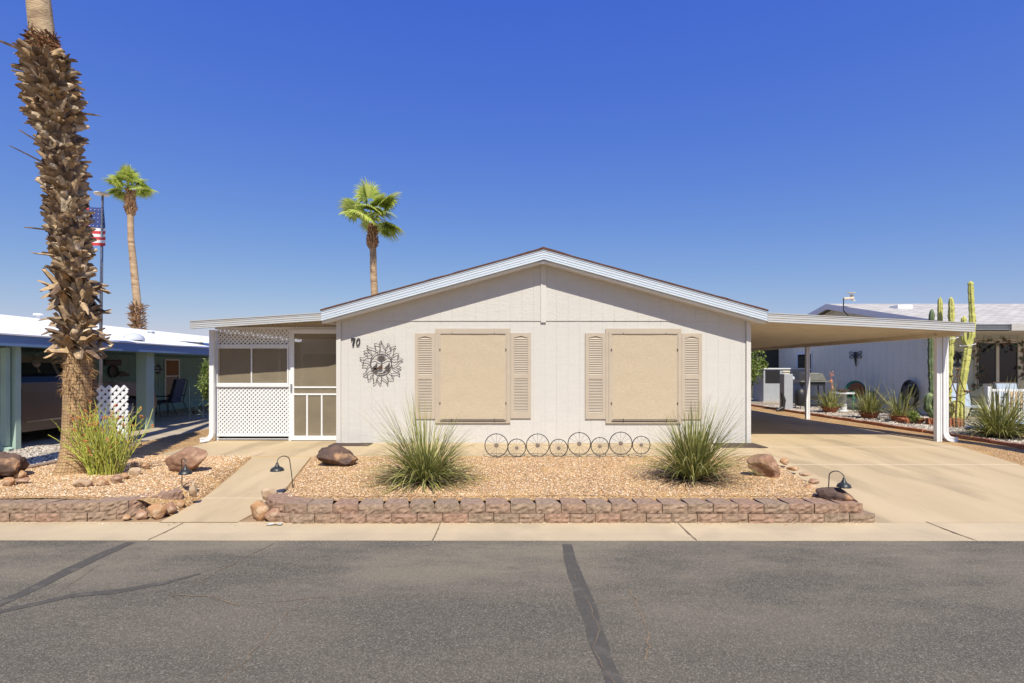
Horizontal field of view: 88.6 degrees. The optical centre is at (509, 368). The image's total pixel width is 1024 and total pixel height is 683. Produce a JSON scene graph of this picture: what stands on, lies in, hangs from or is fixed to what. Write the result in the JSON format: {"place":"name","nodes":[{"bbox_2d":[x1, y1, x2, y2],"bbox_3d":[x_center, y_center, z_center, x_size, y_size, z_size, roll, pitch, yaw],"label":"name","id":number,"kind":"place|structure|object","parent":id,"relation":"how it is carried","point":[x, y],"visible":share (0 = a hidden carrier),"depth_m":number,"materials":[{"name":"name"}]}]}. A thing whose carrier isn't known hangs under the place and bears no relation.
{"place":"outdoors","nodes":[
{"label":"outdoors","id":0,"kind":"place"},
{"bbox_2d":[0,445,90,464],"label":"grey gravel","id":1,"kind":"structure","parent":0,"point":[42,456],"depth_m":8.91,"materials":[{"name":"gravel"}]},
{"bbox_2d":[21,405,208,444],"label":"carport slab","id":2,"kind":"structure","parent":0,"point":[173,424],"depth_m":12.49,"materials":[{"name":"grey concrete"}]},
{"bbox_2d":[21,356,156,431],"bbox_3d":[-10.121,0.596,11.115,1.862,1.709,5.171,0,0,0],"label":"parked car","id":3,"kind":"object","parent":2,"relation":"on","point":[41,401],"visible":0.39,"depth_m":10.48,"materials":[{"name":"brown metal"}]},
{"bbox_2d":[93,191,109,428],"bbox_3d":[-7.770,-0.955,10.000,0.260,4.782,0.256,0,0,0],"label":"flagpole","id":4,"kind":"object","parent":2,"relation":"on","point":[101,194],"visible":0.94,"depth_m":9.98,"materials":[{"name":"metal"}]},
{"bbox_2d":[87,206,105,245],"bbox_3d":[-8.000,-2.675,9.945,0.612,0.803,0.109,0,0,0],"label":"flag","id":5,"kind":"object","parent":4,"relation":"attached to","point":[96,233],"visible":0.45,"depth_m":9.96,"materials":[{"name":"fabric"}]},
{"bbox_2d":[0,314,208,450],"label":"neighbour home","id":6,"kind":"object","parent":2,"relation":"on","point":[23,336],"visible":0.29,"depth_m":12.62,"materials":[{"name":"blue paint"}]},
{"bbox_2d":[32,351,40,372],"bbox_3d":[-9.398,-0.164,10.398,0.175,0.493,0.177,0,0,40],"label":"hanging basket","id":7,"kind":"object","parent":6,"relation":"hanging from","point":[36,363],"visible":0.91,"depth_m":10.38,"materials":[{"name":"metal"}]},
{"bbox_2d":[105,355,120,365],"bbox_3d":[-11.863,-0.258,15.717,0.034,0.336,0.633,0,0,0],"label":"hanging sign","id":8,"kind":"object","parent":6,"relation":"hanging from","point":[113,362],"visible":0.98,"depth_m":15.71,"materials":[{"name":"metal"}]},
{"bbox_2d":[109,365,118,377],"bbox_3d":[-11.855,0.090,15.717,0.050,0.376,0.380,0,0,0],"label":"wall plate","id":9,"kind":"object","parent":6,"relation":"attached to","point":[113,370],"depth_m":15.75,"materials":[{"name":"metal"}]},
{"bbox_2d":[123,333,144,340],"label":"skylight dome","id":10,"kind":"structure","parent":6,"relation":"on","point":[132,336],"depth_m":12.33,"materials":[{"name":"plastic"}]},
{"bbox_2d":[154,354,162,388],"bbox_3d":[-9.093,0.075,13.600,0.200,0.911,0.190,0,0,0],"label":"wind chime","id":11,"kind":"object","parent":6,"relation":"hanging from","point":[158,369],"visible":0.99,"depth_m":13.58,"materials":[{"name":"metal"}]},
{"bbox_2d":[164,359,179,399],"bbox_3d":[-11.880,0.375,18.483,0.039,1.433,0.817,0,0,0],"label":"door","id":12,"kind":"structure","parent":6,"relation":"in","point":[171,366],"depth_m":18.35,"materials":[{"name":"white paint"}]},
{"bbox_2d":[96,385,128,440],"bbox_3d":[-7.373,0.866,9.759,0.594,1.119,0.042,0,0,0],"label":"trellis","id":13,"kind":"object","parent":2,"relation":"on","point":[112,397],"visible":0.59,"depth_m":9.74,"materials":[{"name":"white paint"}]},
{"bbox_2d":[155,379,188,414],"bbox_3d":[-10.535,0.878,16.400,0.691,1.115,0.616,0,0,0],"label":"patio chair","id":14,"kind":"object","parent":2,"relation":"on","point":[176,392],"visible":0.87,"depth_m":16.31,"materials":[{"name":"blue metal"}]},
{"bbox_2d":[189,386,208,420],"bbox_3d":[-8.640,0.969,14.600,0.538,0.964,0.130,0,0,0],"label":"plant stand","id":15,"kind":"object","parent":2,"relation":"on","point":[193,412],"visible":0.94,"depth_m":14.59,"materials":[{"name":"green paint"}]},
{"bbox_2d":[0,419,299,515],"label":"gravel bed","id":16,"kind":"object","parent":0,"point":[164,445],"visible":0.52,"depth_m":6.76,"materials":[{"name":"gravel"}]},
{"bbox_2d":[3,477,14,485],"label":"rock","id":17,"kind":"object","parent":16,"relation":"on","point":[8,481],"visible":0.98,"depth_m":6.19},
{"bbox_2d":[0,451,29,477],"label":"boulder","id":18,"kind":"object","parent":16,"relation":"on","point":[11,464],"visible":0.87,"depth_m":6.61,"materials":[{"name":"stone"}]},
{"bbox_2d":[13,470,26,477],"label":"rock","id":19,"kind":"object","parent":16,"relation":"on","point":[21,474],"visible":0.91,"depth_m":6.66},
{"bbox_2d":[16,477,29,483],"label":"rock","id":20,"kind":"object","parent":16,"relation":"on","point":[25,480],"visible":0.98,"depth_m":6.31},
{"bbox_2d":[0,0,113,475],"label":"palm tree","id":21,"kind":"object","parent":16,"relation":"on","point":[50,96],"visible":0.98,"depth_m":6.90,"materials":[{"name":"brown plant"}]},
{"bbox_2d":[72,479,91,486],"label":"rock","id":22,"kind":"object","parent":16,"relation":"on","point":[80,482],"visible":0.94,"depth_m":6.13,"materials":[{"name":"stone"}]},
{"bbox_2d":[27,444,141,468],"bbox_3d":[-6.700,1.386,7.900,0.138,0.055,3.190,0,0,0],"label":"brick edging","id":23,"kind":"object","parent":16,"relation":"on","point":[45,463],"visible":0.2,"depth_m":7.56,"materials":[{"name":"brick"}]},
{"bbox_2d":[49,400,153,475],"bbox_3d":[-5.337,0.898,6.990,0.995,1.001,1.147,0,0,0],"label":"pencil shrub","id":24,"kind":"object","parent":16,"relation":"on","point":[100,457],"visible":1,"depth_m":6.83,"materials":[{"name":"plant"}]},
{"bbox_2d":[96,477,108,485],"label":"rock","id":25,"kind":"object","parent":16,"relation":"on","point":[101,481],"visible":0.99,"depth_m":6.21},
{"bbox_2d":[110,474,121,482],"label":"rock","id":26,"kind":"object","parent":16,"relation":"on","point":[116,478],"visible":0.98,"depth_m":6.37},
{"bbox_2d":[128,467,140,475],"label":"rock","id":27,"kind":"object","parent":16,"relation":"on","point":[133,471],"visible":0.98,"depth_m":6.84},
{"bbox_2d":[165,502,176,513],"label":"rock","id":28,"kind":"object","parent":16,"relation":"on","point":[171,507],"visible":0.88,"depth_m":5.62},
{"bbox_2d":[178,458,192,486],"bbox_3d":[-3.802,1.257,6.145,0.185,0.398,0.180,0,0,0],"label":"path lamp","id":29,"kind":"object","parent":16,"relation":"on","point":[185,471],"visible":0.98,"depth_m":6.11,"materials":[{"name":"metal"}]},
{"bbox_2d":[165,446,207,471],"bbox_3d":[-4.378,1.243,7.115,0.558,0.369,0.295,0,0,0],"label":"boulder","id":30,"kind":"object","parent":16,"relation":"on","point":[194,457],"visible":0.88,"depth_m":7.01,"materials":[{"name":"stone"}]},
{"bbox_2d":[189,482,196,496],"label":"rock","id":31,"kind":"object","parent":16,"relation":"on","point":[193,490],"visible":1,"depth_m":5.94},
{"bbox_2d":[194,357,208,409],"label":"oleander shrub","id":32,"kind":"object","parent":16,"relation":"on","point":[205,376],"visible":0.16,"depth_m":12.20,"materials":[{"name":"green plant"}]},
{"bbox_2d":[175,338,208,344],"bbox_3d":[-9.273,-0.795,15.629,1.000,0.190,0.600,0,0,0],"label":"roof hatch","id":33,"kind":"object","parent":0,"point":[197,341],"visible":0.68,"depth_m":15.33,"materials":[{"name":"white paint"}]},
{"bbox_2d":[159,457,310,522],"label":"front walk","id":34,"kind":"structure","parent":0,"point":[236,495],"depth_m":6.53,"materials":[{"name":"beige concrete"}]},
{"bbox_2d":[87,500,607,521],"bbox_3d":[-5.110,1.586,6.162,17.780,0.020,1.475,0,0,0],"label":"planting strip","id":35,"kind":"object","parent":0,"point":[150,518],"visible":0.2,"depth_m":5.52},
{"bbox_2d":[0,487,183,522],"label":"retaining wall","id":36,"kind":"structure","parent":35,"relation":"on","point":[52,509],"depth_m":5.47,"materials":[{"name":"stone"}]},
{"bbox_2d":[136,509,147,519],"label":"rock","id":37,"kind":"object","parent":35,"relation":"on","point":[141,514],"visible":1,"depth_m":5.51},
{"bbox_2d":[147,503,166,519],"bbox_3d":[-3.725,1.508,5.538,0.158,0.171,0.133,0,0,27],"label":"rock","id":38,"kind":"object","parent":35,"relation":"on","point":[156,511],"visible":1,"depth_m":5.51,"materials":[{"name":"stone"}]},
{"bbox_2d":[250,500,268,520],"bbox_3d":[-2.611,1.500,5.531,0.207,0.243,0.169,0,0,0],"label":"rock","id":39,"kind":"object","parent":35,"relation":"on","point":[259,509],"visible":0.86,"depth_m":5.46,"materials":[{"name":"stone"}]},
{"bbox_2d":[264,508,280,521],"bbox_3d":[-2.457,1.534,5.472,0.167,0.163,0.123,0,0,15],"label":"rock","id":40,"kind":"object","parent":35,"relation":"on","point":[270,515],"visible":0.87,"depth_m":5.44,"materials":[{"name":"stone"}]},
{"bbox_2d":[266,492,874,523],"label":"retaining wall","id":41,"kind":"structure","parent":35,"relation":"on","point":[295,510],"depth_m":5.41,"materials":[{"name":"stone"}]},
{"bbox_2d":[160,420,764,457],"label":"apron path","id":42,"kind":"structure","parent":0,"point":[283,448],"depth_m":8.98,"materials":[{"name":"beige concrete"}]},
{"bbox_2d":[328,443,371,445],"bbox_3d":[-2.880,1.381,9.550,0.720,0.008,0.360,0,0,0],"label":"doormat","id":43,"kind":"object","parent":42,"relation":"on","point":[353,444],"visible":0.97,"depth_m":9.52,"materials":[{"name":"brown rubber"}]},
{"bbox_2d":[320,247,768,442],"bbox_3d":[0.625,-0.392,16.115,8.057,3.596,13.370,0,0,0],"label":"manufactured home","id":44,"kind":"object","parent":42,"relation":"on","point":[551,345],"visible":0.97,"depth_m":9.76,"materials":[{"name":"paint"}]},
{"bbox_2d":[189,312,335,442],"bbox_3d":[-4.531,0.195,11.917,2.645,2.406,4.966,0,0,0],"label":"screened porch","id":45,"kind":"object","parent":44,"relation":"attached to","point":[261,387],"visible":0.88,"depth_m":10.11,"materials":[{"name":"white screen mesh"},{"name":"white paint"},{"name":"aluminium"}]},
{"bbox_2d":[216,347,288,383],"bbox_3d":[-4.936,-0.058,10.084,1.379,0.712,0.020,0,0,0],"label":"screen window","id":46,"kind":"structure","parent":45,"relation":"in","point":[216,347],"depth_m":10.07,"materials":[{"name":"white paint"}]},
{"bbox_2d":[290,329,335,439],"bbox_3d":[-3.706,0.311,10.053,0.976,2.123,0.055,0,0,0],"label":"screen door","id":47,"kind":"structure","parent":45,"relation":"in","point":[292,331],"depth_m":10.05,"materials":[{"name":"white paint"}]},
{"bbox_2d":[359,340,400,383],"bbox_3d":[-2.378,-0.113,9.735,0.810,0.819,0.020,0,0,0],"label":"sun ornament","id":48,"kind":"object","parent":44,"relation":"attached to","point":[375,368],"visible":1,"depth_m":9.73,"materials":[{"name":"metal"}]},
{"bbox_2d":[435,329,509,422],"bbox_3d":[-0.681,0.134,9.740,1.398,1.750,0.059,0,0,0],"label":"window","id":49,"kind":"structure","parent":44,"relation":"in","point":[472,366],"depth_m":9.74,"materials":[{"name":"fabric"}]},
{"bbox_2d":[606,329,681,422],"bbox_3d":[2.490,0.138,9.740,1.404,1.757,0.059,0,0,0],"label":"window","id":50,"kind":"structure","parent":44,"relation":"in","point":[644,366],"depth_m":9.74,"materials":[{"name":"fabric"}]},
{"bbox_2d":[713,443,767,447],"bbox_3d":[4.120,1.381,9.450,0.800,0.008,0.560,0,0,0],"label":"doormat","id":51,"kind":"object","parent":42,"relation":"on","point":[751,445],"visible":0.76,"depth_m":9.40,"materials":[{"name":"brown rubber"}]},
{"bbox_2d":[0,539,1023,682],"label":"road","id":52,"kind":"structure","parent":0,"point":[432,611],"depth_m":3.44,"materials":[{"name":"asphalt"}]},
{"bbox_2d":[0,542,624,682],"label":"road tar seals","id":53,"kind":"object","parent":52,"relation":"on","point":[600,646],"visible":1,"depth_m":3.69,"materials":[{"name":"asphalt"}]},
{"bbox_2d":[22,543,651,682],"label":"road cracks","id":54,"kind":"object","parent":52,"relation":"on","point":[647,639],"visible":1,"depth_m":3.49,"materials":[{"name":"asphalt"}]},
{"bbox_2d":[0,0,1023,341],"label":"sky","id":55,"kind":"structure","parent":0,"point":[777,156],"materials":[{"name":"blue"}]},
{"bbox_2d":[283,455,819,500],"bbox_3d":[0.478,1.492,6.992,7.294,0.224,2.745,0,0,0],"label":"gravel bed","id":56,"kind":"object","parent":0,"point":[606,496],"visible":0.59,"depth_m":6.35,"materials":[{"name":"gravel"}]},
{"bbox_2d":[261,488,277,499],"bbox_3d":[-2.725,1.431,5.955,0.181,0.166,0.109,0,0,-14],"label":"rock","id":57,"kind":"object","parent":56,"relation":"on","point":[265,492],"visible":0.65,"depth_m":5.91,"materials":[{"name":"stone"}]},
{"bbox_2d":[270,456,292,487],"bbox_3d":[-2.762,1.254,6.328,0.162,0.405,0.248,0,0,31],"label":"path lamp","id":58,"kind":"object","parent":56,"relation":"on","point":[276,468],"visible":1,"depth_m":6.27,"materials":[{"name":"metal"}]},
{"bbox_2d":[316,445,358,466],"bbox_3d":[-2.485,1.278,7.617,0.573,0.341,0.375,0,0,0],"label":"boulder","id":59,"kind":"object","parent":56,"relation":"on","point":[335,455],"visible":0.96,"depth_m":7.51,"materials":[{"name":"stone"}]},
{"bbox_2d":[343,391,497,495],"bbox_3d":[-1.065,0.815,6.547,2.025,1.168,1.913,0,0,0],"label":"grass clump","id":60,"kind":"object","parent":56,"relation":"on","point":[422,466],"visible":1,"depth_m":6.38,"materials":[{"name":"plant"}]},
{"bbox_2d":[484,433,567,457],"bbox_3d":[0.263,1.244,8.277,1.316,0.444,0.023,0,0,0],"label":"wheel border","id":61,"kind":"object","parent":56,"relation":"on","point":[496,445],"visible":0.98,"depth_m":8.28,"materials":[{"name":"black metal"}]},
{"bbox_2d":[568,432,649,456],"bbox_3d":[1.569,1.230,8.277,1.308,0.471,0.023,0,0,0],"label":"wheel border","id":62,"kind":"object","parent":56,"relation":"on","point":[600,446],"visible":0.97,"depth_m":8.28,"materials":[{"name":"black metal"}]},
{"bbox_2d":[625,391,776,490],"bbox_3d":[2.350,0.801,6.572,1.925,1.196,1.938,0,0,0],"label":"grass clump","id":63,"kind":"object","parent":56,"relation":"on","point":[691,458],"visible":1,"depth_m":6.44,"materials":[{"name":"plant"}]},
{"bbox_2d":[747,454,779,477],"bbox_3d":[3.306,1.259,6.803,0.467,0.324,0.330,0,0,0],"label":"boulder","id":64,"kind":"object","parent":56,"relation":"on","point":[773,470],"visible":0.88,"depth_m":6.71,"materials":[{"name":"stone"}]},
{"bbox_2d":[815,487,857,501],"bbox_3d":[3.521,1.399,5.659,0.390,0.228,0.266,0,0,0],"label":"boulder","id":65,"kind":"object","parent":56,"relation":"on","point":[833,493],"visible":0.62,"depth_m":5.61,"materials":[{"name":"stone"}]},
{"bbox_2d":[828,471,851,488],"bbox_3d":[3.553,1.282,5.627,0.142,0.369,0.209,0,0,-21],"label":"path lamp","id":66,"kind":"object","parent":56,"relation":"on","point":[843,484],"visible":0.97,"depth_m":5.58,"materials":[{"name":"metal"}]},
{"bbox_2d":[751,410,1023,522],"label":"driveway","id":67,"kind":"structure","parent":0,"point":[939,493],"depth_m":7.53,"materials":[{"name":"beige concrete"}]},
{"bbox_2d":[778,464,1018,465],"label":"driveway joints","id":68,"kind":"object","parent":67,"relation":"on","point":[899,464],"visible":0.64,"depth_m":7.94,"materials":[{"name":"concrete"}]},
{"bbox_2d":[751,406,1023,465],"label":"gravel strip","id":69,"kind":"object","parent":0,"point":[1011,454],"visible":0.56,"depth_m":10.49,"materials":[{"name":"gravel"}]},
{"bbox_2d":[776,392,785,411],"bbox_3d":[8.845,1.094,17.120,0.332,0.634,0.140,0,0,0],"label":"hose bundle","id":70,"kind":"object","parent":69,"relation":"on","point":[783,402],"visible":1,"depth_m":17.07,"materials":[{"name":"grey rubber"}]},
{"bbox_2d":[751,313,975,441],"bbox_3d":[6.497,0.201,15.108,4.033,2.409,11.348,0,0,0],"label":"carport","id":71,"kind":"object","parent":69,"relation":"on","point":[782,331],"visible":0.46,"depth_m":10.02,"materials":[{"name":"metal"}]},
{"bbox_2d":[751,404,1023,448],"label":"brick edging","id":72,"kind":"object","parent":69,"relation":"on","point":[993,441],"visible":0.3,"depth_m":11.88,"materials":[{"name":"brick"}]},
{"bbox_2d":[751,398,1023,443],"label":"grey gravel","id":73,"kind":"structure","parent":0,"point":[811,404],"depth_m":14.27,"materials":[{"name":"gravel"}]},
{"bbox_2d":[751,350,768,391],"bbox_3d":[9.530,0.189,21.005,1.686,2.400,1.354,0,0,0],"label":"leafy tree","id":74,"kind":"object","parent":73,"relation":"on","point":[756,363],"visible":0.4,"depth_m":20.87,"materials":[{"name":"green plant"}]},
{"bbox_2d":[751,349,778,397],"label":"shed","id":75,"kind":"structure","parent":73,"relation":"on","point":[772,358],"depth_m":24.00,"materials":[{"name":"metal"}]},
{"bbox_2d":[751,368,804,402],"bbox_3d":[11.000,0.698,21.425,1.880,1.436,1.150,0,0,0],"label":"air conditioner","id":76,"kind":"object","parent":73,"relation":"on","point":[767,390],"visible":0.53,"depth_m":21.00,"materials":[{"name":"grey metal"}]},
{"bbox_2d":[780,374,794,409],"bbox_3d":[9.205,0.793,17.350,0.408,1.226,0.300,0,0,0],"label":"meter pedestal","id":77,"kind":"object","parent":73,"relation":"on","point":[786,384],"visible":0.85,"depth_m":17.20,"materials":[{"name":"grey metal"}]},
{"bbox_2d":[794,387,804,408],"bbox_3d":[9.942,1.018,17.899,0.421,0.745,0.408,0,0,0],"label":"smoker","id":78,"kind":"object","parent":73,"relation":"on","point":[799,396],"visible":0.81,"depth_m":17.77,"materials":[{"name":"black metal"}]},
{"bbox_2d":[793,373,832,403],"bbox_3d":[10.748,0.770,18.600,1.120,1.234,0.500,0,0,0],"label":"barbecue grill","id":79,"kind":"object","parent":73,"relation":"on","point":[817,379],"visible":0.69,"depth_m":18.40,"materials":[{"name":"metal"}]},
{"bbox_2d":[821,406,838,412],"bbox_3d":[9.890,1.271,16.200,0.500,0.170,0.492,0,0,0],"label":"planter","id":80,"kind":"object","parent":73,"relation":"on","point":[828,409],"visible":0.83,"depth_m":16.03,"materials":[{"name":"ceramic"}]},
{"bbox_2d":[810,373,856,409],"bbox_3d":[9.854,0.660,16.123,1.645,1.192,1.533,0,0,0],"label":"grass clump","id":81,"kind":"object","parent":80,"relation":"in","point":[829,400],"visible":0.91,"depth_m":16.07,"materials":[{"name":"plant"}]},
{"bbox_2d":[832,392,854,411],"bbox_3d":[10.521,1.072,16.600,0.680,0.627,0.680,0,0,0],"label":"patio table","id":82,"kind":"object","parent":73,"relation":"on","point":[843,397],"visible":0.53,"depth_m":16.53,"materials":[{"name":"white paint"}]},
{"bbox_2d":[845,381,875,409],"bbox_3d":[11.500,0.896,17.300,0.770,0.980,0.560,0,0,0],"label":"patio chair","id":83,"kind":"object","parent":73,"relation":"on","point":[856,387],"visible":0.72,"depth_m":17.42,"materials":[{"name":"green plastic"}]},
{"bbox_2d":[858,411,879,418],"bbox_3d":[9.792,1.271,14.300,0.500,0.170,0.492,0,0,0],"label":"planter","id":84,"kind":"object","parent":73,"relation":"on","point":[866,415],"visible":0.67,"depth_m":14.15,"materials":[{"name":"ceramic"}]},
{"bbox_2d":[845,380,896,414],"bbox_3d":[9.871,0.708,14.204,1.501,1.084,1.769,0,0,-19],"label":"grass clump","id":85,"kind":"object","parent":84,"relation":"in","point":[870,404],"visible":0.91,"depth_m":14.16,"materials":[{"name":"plant"}]},
{"bbox_2d":[888,414,904,420],"bbox_3d":[9.967,1.271,13.400,0.500,0.170,0.492,0,0,0],"label":"planter","id":86,"kind":"object","parent":73,"relation":"on","point":[894,418],"visible":0.38,"depth_m":13.34,"materials":[{"name":"ceramic"}]},
{"bbox_2d":[867,375,924,417],"bbox_3d":[10.141,0.689,13.322,1.879,1.122,1.854,0,0,0],"label":"grass clump","id":87,"kind":"object","parent":86,"relation":"in","point":[900,411],"visible":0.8,"depth_m":13.32,"materials":[{"name":"plant"}]},
{"bbox_2d":[779,304,1023,416],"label":"neighbour home","id":88,"kind":"object","parent":73,"relation":"on","point":[900,362],"visible":0.52,"depth_m":16.30,"materials":[{"name":"grey"}]},
{"bbox_2d":[796,351,812,372],"bbox_3d":[11.984,-0.119,21.335,0.029,1.110,1.155,0,0,0],"label":"window","id":89,"kind":"structure","parent":88,"relation":"in","point":[800,356],"depth_m":21.48,"materials":[{"name":"white paint"}]},
{"bbox_2d":[843,292,855,315],"bbox_3d":[11.589,-2.186,17.900,0.438,0.813,0.292,0,0,0],"label":"weather station","id":90,"kind":"object","parent":88,"relation":"attached to","point":[850,297],"visible":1,"depth_m":17.88,"materials":[{"name":"white metal"}]},
{"bbox_2d":[849,351,861,365],"bbox_3d":[11.950,-0.331,18.156,0.090,0.520,0.660,0,0,0],"label":"dragonfly ornament","id":91,"kind":"object","parent":88,"relation":"attached to","point":[855,356],"visible":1,"depth_m":18.12,"materials":[{"name":"black metal"}]},
{"bbox_2d":[889,305,912,308],"bbox_3d":[13.050,-2.032,17.500,0.500,0.150,0.400,0,0,0],"label":"roof vent","id":92,"kind":"object","parent":88,"relation":"on","point":[902,306],"visible":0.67,"depth_m":17.30,"materials":[{"name":"metal"}]},
{"bbox_2d":[900,380,927,415],"bbox_3d":[11.889,0.837,15.326,0.219,1.004,1.233,0,0,0],"label":"hose reel","id":93,"kind":"object","parent":88,"relation":"attached to","point":[904,389],"visible":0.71,"depth_m":15.51,"materials":[{"name":"metal"}]},
{"bbox_2d":[953,351,962,366],"bbox_3d":[12.706,-0.267,14.858,0.495,0.455,0.012,0,0,0],"label":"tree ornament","id":94,"kind":"object","parent":88,"relation":"attached to","point":[959,355],"visible":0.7,"depth_m":14.85,"materials":[{"name":"black metal"}]},
{"bbox_2d":[971,336,1023,391],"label":"leaf garland","id":95,"kind":"object","parent":88,"relation":"attached to","point":[978,374],"visible":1,"depth_m":14.82,"materials":[{"name":"green plant"}]},
{"bbox_2d":[974,339,1023,387],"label":"window","id":96,"kind":"structure","parent":88,"relation":"in","point":[1000,363],"depth_m":14.88,"materials":[{"name":"black glass"}]},
{"bbox_2d":[897,417,913,422],"bbox_3d":[9.840,1.296,13.062,0.300,0.140,0.180,0,0,0],"label":"clay block","id":97,"kind":"object","parent":73,"relation":"on","point":[903,420],"depth_m":12.97,"materials":[{"name":"ceramic"}]},
{"bbox_2d":[905,410,922,421],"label":"potted succulent","id":98,"kind":"object","parent":73,"relation":"on","point":[912,416],"visible":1,"depth_m":12.67,"materials":[{"name":"green plant"}]},
{"bbox_2d":[923,281,975,417],"bbox_3d":[10.589,-0.417,12.783,1.282,3.384,0.558,0,0,0],"label":"columnar cactus","id":99,"kind":"object","parent":73,"relation":"on","point":[928,398],"visible":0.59,"depth_m":12.64,"materials":[{"name":"green plant"}]},
{"bbox_2d":[950,418,962,426],"bbox_3d":[10.459,1.266,12.381,0.340,0.200,0.204,0,0,0],"label":"clay block","id":100,"kind":"object","parent":73,"relation":"on","point":[953,421],"depth_m":12.28,"materials":[{"name":"brick"}]},
{"bbox_2d":[949,368,970,426],"bbox_3d":[10.438,0.690,12.200,0.609,1.392,0.172,0,0,0],"label":"tall succulent","id":101,"kind":"object","parent":73,"relation":"on","point":[957,395],"visible":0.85,"depth_m":12.19,"materials":[{"name":"green plant"}]},
{"bbox_2d":[951,382,983,418],"bbox_3d":[12.233,0.881,14.101,0.650,1.025,0.637,0,0,0],"label":"patio chair","id":102,"kind":"object","parent":73,"relation":"on","point":[967,402],"visible":0.27,"depth_m":14.27,"materials":[{"name":"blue plastic"}]},
{"bbox_2d":[928,376,1023,440],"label":"grass clump","id":103,"kind":"object","parent":73,"relation":"on","point":[993,420],"visible":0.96,"depth_m":10.22,"materials":[{"name":"plant"}]},
{"bbox_2d":[985,386,1023,419],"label":"porch railing","id":104,"kind":"object","parent":73,"relation":"on","point":[989,387],"visible":0.41,"depth_m":12.89,"materials":[{"name":"white paint"}]},
{"bbox_2d":[992,382,1022,414],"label":"patio chair","id":105,"kind":"object","parent":73,"relation":"on","point":[1000,385],"visible":0.3,"depth_m":14.23,"materials":[{"name":"plastic"}]},
{"bbox_3d":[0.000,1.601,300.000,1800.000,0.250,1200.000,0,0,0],"label":"ground","id":106,"kind":"structure","parent":0,"visible":0},
{"bbox_2d":[103,163,158,329],"bbox_3d":[-18.853,-4.355,26.038,2.274,11.582,1.967,0,0,0],"label":"palm tree","id":107,"kind":"object","parent":106,"relation":"on","point":[128,174],"visible":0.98,"depth_m":25.87,"materials":[{"name":"brown plant"}]},
{"bbox_2d":[337,177,404,294],"bbox_3d":[-6.544,-3.842,24.949,3.148,10.556,3.534,0,0,-23],"label":"palm tree","id":108,"kind":"object","parent":106,"relation":"on","point":[353,211],"visible":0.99,"depth_m":24.85,"materials":[{"name":"green plant"}]},
{"bbox_2d":[0,522,1023,540],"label":"kerb","id":109,"kind":"structure","parent":106,"relation":"on","point":[264,531],"depth_m":5.14,"materials":[{"name":"concrete"}]},
{"bbox_2d":[3,522,874,524],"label":"spilled gravel","id":110,"kind":"structure","parent":109,"relation":"on","point":[447,523],"depth_m":5.37,"materials":[{"name":"gravel"}]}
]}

